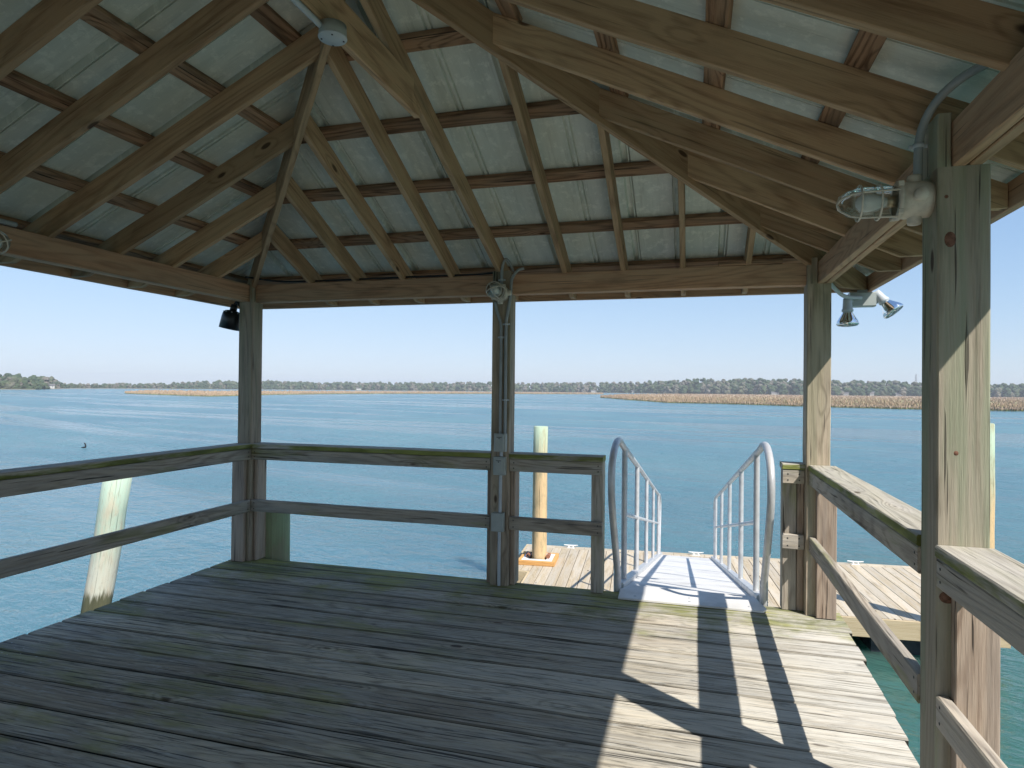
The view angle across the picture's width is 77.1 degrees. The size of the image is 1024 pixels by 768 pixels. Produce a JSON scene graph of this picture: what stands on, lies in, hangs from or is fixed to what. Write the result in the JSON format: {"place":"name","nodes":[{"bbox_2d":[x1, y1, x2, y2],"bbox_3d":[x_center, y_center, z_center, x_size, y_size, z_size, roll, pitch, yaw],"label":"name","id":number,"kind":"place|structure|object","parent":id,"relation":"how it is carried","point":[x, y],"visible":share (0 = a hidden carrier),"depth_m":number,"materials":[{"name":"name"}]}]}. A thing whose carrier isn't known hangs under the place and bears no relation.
{"place":"outdoors","nodes":[
{"label":"outdoors","id":0,"kind":"place"},
{"bbox_2d":[7,388,748,394],"bbox_3d":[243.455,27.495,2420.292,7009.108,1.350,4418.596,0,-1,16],"label":"shore","id":1,"kind":"structure","parent":0,"point":[262,389],"depth_m":889.36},
{"bbox_2d":[0,373,69,389],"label":"woodland","id":2,"kind":"object","parent":1,"relation":"on","point":[11,381],"visible":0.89,"depth_m":543.06,"materials":[{"name":"green plant"}]},
{"bbox_2d":[69,379,605,392],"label":"woodland","id":3,"kind":"object","parent":1,"relation":"on","point":[474,386],"visible":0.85,"depth_m":1151.58,"materials":[{"name":"green plant"}]},
{"bbox_2d":[602,378,1023,396],"bbox_3d":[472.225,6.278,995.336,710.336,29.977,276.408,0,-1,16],"label":"woodland","id":4,"kind":"object","parent":1,"relation":"on","point":[793,386],"visible":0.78,"depth_m":921.97,"materials":[{"name":"green plant"}]},
{"bbox_2d":[0,389,1023,767],"bbox_3d":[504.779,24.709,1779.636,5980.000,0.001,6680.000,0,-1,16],"label":"water","id":5,"kind":"structure","parent":0,"point":[692,457],"depth_m":28.46,"materials":[{"name":"blue liquid"}]},
{"bbox_2d":[80,478,131,613],"bbox_3d":[-5.171,3.562,7.765,1.226,5.064,0.318,0,-1,16],"label":"piling","id":6,"kind":"object","parent":5,"relation":"in","point":[104,565],"visible":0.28,"depth_m":7.58,"materials":[{"name":"beige wood"}]},
{"bbox_2d":[263,512,289,560],"bbox_3d":[-2.179,3.553,5.795,0.299,4.953,0.297,0,-1,16],"label":"piling","id":7,"kind":"object","parent":5,"relation":"in","point":[277,546],"visible":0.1,"depth_m":5.70,"materials":[{"name":"green wood"}]},
{"bbox_2d":[125,389,603,396],"bbox_3d":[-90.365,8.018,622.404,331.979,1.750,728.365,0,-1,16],"label":"marsh grass","id":8,"kind":"structure","parent":5,"relation":"in","point":[208,393],"depth_m":431.89,"materials":[{"name":"plant"}]},
{"bbox_2d":[532,426,547,559],"bbox_3d":[0.532,3.730,12.758,0.308,5.779,0.304,0,-1,16],"label":"piling","id":9,"kind":"object","parent":5,"relation":"in","point":[539,509],"visible":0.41,"depth_m":12.65,"materials":[{"name":"beige wood"}]},
{"bbox_2d":[517,544,1010,654],"bbox_3d":[3.791,3.804,11.762,7.746,0.856,3.406,0,-1,11],"label":"floating dock","id":10,"kind":"object","parent":5,"relation":"on","point":[891,594],"visible":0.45,"depth_m":11.64,"materials":[{"name":"brown wood"}]},
{"bbox_2d":[608,437,774,612],"bbox_3d":[2.372,2.013,8.699,1.105,3.126,9.208,0,-1,15],"label":"gangway","id":11,"kind":"object","parent":10,"relation":"on","point":[713,581],"visible":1,"depth_m":5.32,"materials":[{"name":"metal"}]},
{"bbox_2d":[600,393,1023,410],"bbox_3d":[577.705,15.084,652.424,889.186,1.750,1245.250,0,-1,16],"label":"marsh grass","id":12,"kind":"structure","parent":5,"relation":"in","point":[915,402],"depth_m":262.15,"materials":[{"name":"beige plant"}]},
{"bbox_2d":[990,423,994,548],"bbox_3d":[6.662,3.603,9.109,0.302,6.094,0.302,0,-1,16],"label":"piling","id":13,"kind":"object","parent":5,"relation":"in","point":[992,485],"visible":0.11,"depth_m":8.99,"materials":[{"name":"beige wood"}]},
{"bbox_2d":[0,206,1023,388],"label":"sky","id":14,"kind":"structure","parent":0,"point":[68,330],"materials":[{"name":"blue"}]},
{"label":"deck joists","id":15,"kind":"structure","parent":0,"visible":0},
{"bbox_2d":[0,558,919,767],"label":"deck","id":16,"kind":"structure","parent":15,"relation":"on","point":[265,663],"depth_m":3.29,"materials":[{"name":"grey wood"}]},
{"bbox_2d":[0,443,251,578],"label":"railing","id":17,"kind":"object","parent":16,"relation":"on","point":[25,480],"visible":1,"depth_m":4.33,"materials":[{"name":"brown wood"}]},
{"bbox_2d":[251,442,490,581],"bbox_3d":[-1.191,1.027,5.318,2.169,1.011,0.170,0,-1,16],"label":"railing","id":18,"kind":"object","parent":16,"relation":"on","point":[262,453],"visible":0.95,"depth_m":5.25,"materials":[{"name":"brown wood"}]},
{"bbox_2d":[0,0,1023,767],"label":"pavilion","id":19,"kind":"structure","parent":16,"relation":"on","point":[214,152],"depth_m":3.50,"materials":[{"name":"brown wood"}]},
{"bbox_2d":[0,231,11,253],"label":"caged lamp","id":20,"kind":"object","parent":19,"relation":"attached to","point":[8,240],"visible":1,"depth_m":3.32,"materials":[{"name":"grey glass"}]},
{"bbox_2d":[0,218,17,226],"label":"conduit","id":21,"kind":"object","parent":19,"relation":"attached to","point":[8,222],"visible":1,"depth_m":3.59,"materials":[{"name":"grey plastic"}]},
{"bbox_2d":[219,301,239,330],"bbox_3d":[-2.478,-0.606,5.701,0.229,0.269,0.174,1,-1,-18],"label":"spotlight","id":22,"kind":"object","parent":19,"relation":"attached to","point":[229,319],"visible":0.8,"depth_m":5.63,"materials":[{"name":"black plastic"}]},
{"bbox_2d":[291,0,321,27],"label":"conduit","id":23,"kind":"object","parent":19,"relation":"attached to","point":[308,13],"visible":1,"depth_m":2.56,"materials":[{"name":"plastic"}]},
{"bbox_2d":[318,18,346,46],"bbox_3d":[-0.752,-1.472,2.694,0.119,0.064,0.119,0,-1,16],"label":"ceiling box","id":24,"kind":"object","parent":19,"relation":"attached to","point":[332,32],"visible":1,"depth_m":2.66,"materials":[{"name":"grey plastic"}]},
{"bbox_2d":[245,272,492,282],"bbox_3d":[-1.144,-0.889,5.326,2.237,0.048,0.218,0,-1,11],"label":"cable","id":25,"kind":"object","parent":19,"relation":"on","point":[488,273],"visible":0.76,"depth_m":5.32,"materials":[{"name":"black plastic"}]},
{"bbox_2d":[491,512,504,531],"bbox_3d":[-0.105,1.050,4.892,0.095,0.140,0.062,0,-1,16],"label":"junction box","id":26,"kind":"object","parent":19,"relation":"attached to","point":[497,521],"visible":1,"depth_m":4.87,"materials":[{"name":"grey plastic"}]},
{"bbox_2d":[486,281,511,303],"bbox_3d":[-0.115,-0.684,4.798,0.170,0.151,0.286,0,-1,16],"label":"caged lamp","id":27,"kind":"object","parent":19,"relation":"attached to","point":[494,290],"visible":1,"depth_m":4.82,"materials":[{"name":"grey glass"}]},
{"bbox_2d":[497,452,502,585],"bbox_3d":[-0.091,1.025,4.907,0.034,1.026,0.025,0,-1,16],"label":"conduit","id":28,"kind":"object","parent":19,"relation":"attached to","point":[499,537],"visible":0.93,"depth_m":4.90,"materials":[{"name":"plastic"}]},
{"bbox_2d":[493,456,506,474],"bbox_3d":[-0.096,0.624,4.889,0.094,0.136,0.071,0,-1,16],"label":"outlet box","id":29,"kind":"object","parent":19,"relation":"attached to","point":[499,465],"visible":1,"depth_m":4.87,"materials":[{"name":"grey plastic"}]},
{"bbox_2d":[494,433,506,451],"bbox_3d":[-0.090,0.446,4.890,0.094,0.136,0.071,0,-1,16],"label":"outlet box","id":30,"kind":"object","parent":19,"relation":"attached to","point":[500,442],"visible":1,"depth_m":4.87,"materials":[{"name":"grey plastic"}]},
{"bbox_2d":[494,258,523,433],"bbox_3d":[-0.026,-0.293,4.916,0.202,1.351,0.141,1,-1,-31],"label":"conduit","id":31,"kind":"object","parent":19,"relation":"attached to","point":[501,337],"visible":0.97,"depth_m":4.91,"materials":[{"name":"grey plastic"}]},
{"bbox_2d":[832,283,903,326],"bbox_3d":[2.475,-0.579,4.599,0.599,0.333,0.239,1,-1,-3],"label":"floodlight","id":32,"kind":"object","parent":19,"relation":"attached to","point":[859,299],"visible":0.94,"depth_m":4.59,"materials":[{"name":"grey plastic"}]},
{"bbox_2d":[836,174,935,225],"bbox_3d":[1.264,-0.623,2.191,0.286,0.170,0.151,0,-1,16],"label":"caged lamp","id":33,"kind":"object","parent":19,"relation":"attached to","point":[912,199],"visible":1,"depth_m":2.16,"materials":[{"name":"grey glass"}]},
{"bbox_2d":[908,64,988,180],"bbox_3d":[1.429,-0.827,2.008,0.050,0.319,0.382,1,-1,-19],"label":"conduit","id":34,"kind":"object","parent":19,"relation":"attached to","point":[919,145],"visible":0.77,"depth_m":2.12,"materials":[{"name":"grey plastic"}]},
{"bbox_2d":[509,452,605,592],"bbox_3d":[0.341,1.039,4.883,0.715,1.010,0.169,0,-1,16],"label":"railing","id":35,"kind":"object","parent":16,"relation":"on","point":[584,464],"visible":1,"depth_m":4.79,"materials":[{"name":"brown wood"}]},
{"bbox_2d":[780,461,804,610],"bbox_3d":[1.943,1.052,4.463,0.142,1.010,0.169,0,-1,16],"label":"railing","id":36,"kind":"object","parent":16,"relation":"on","point":[791,533],"visible":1,"depth_m":4.42,"materials":[{"name":"brown wood"}]},
{"bbox_2d":[809,465,920,703],"bbox_3d":[1.779,1.039,3.252,0.172,1.011,2.186,0,-1,16],"label":"railing","id":37,"kind":"object","parent":16,"relation":"on","point":[890,522],"visible":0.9,"depth_m":3.04,"materials":[{"name":"brown wood"}]},
{"bbox_2d":[935,545,1023,767],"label":"railing","id":38,"kind":"object","parent":16,"relation":"on","point":[983,588],"visible":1,"depth_m":1.97,"materials":[{"name":"brown wood"}]}
]}

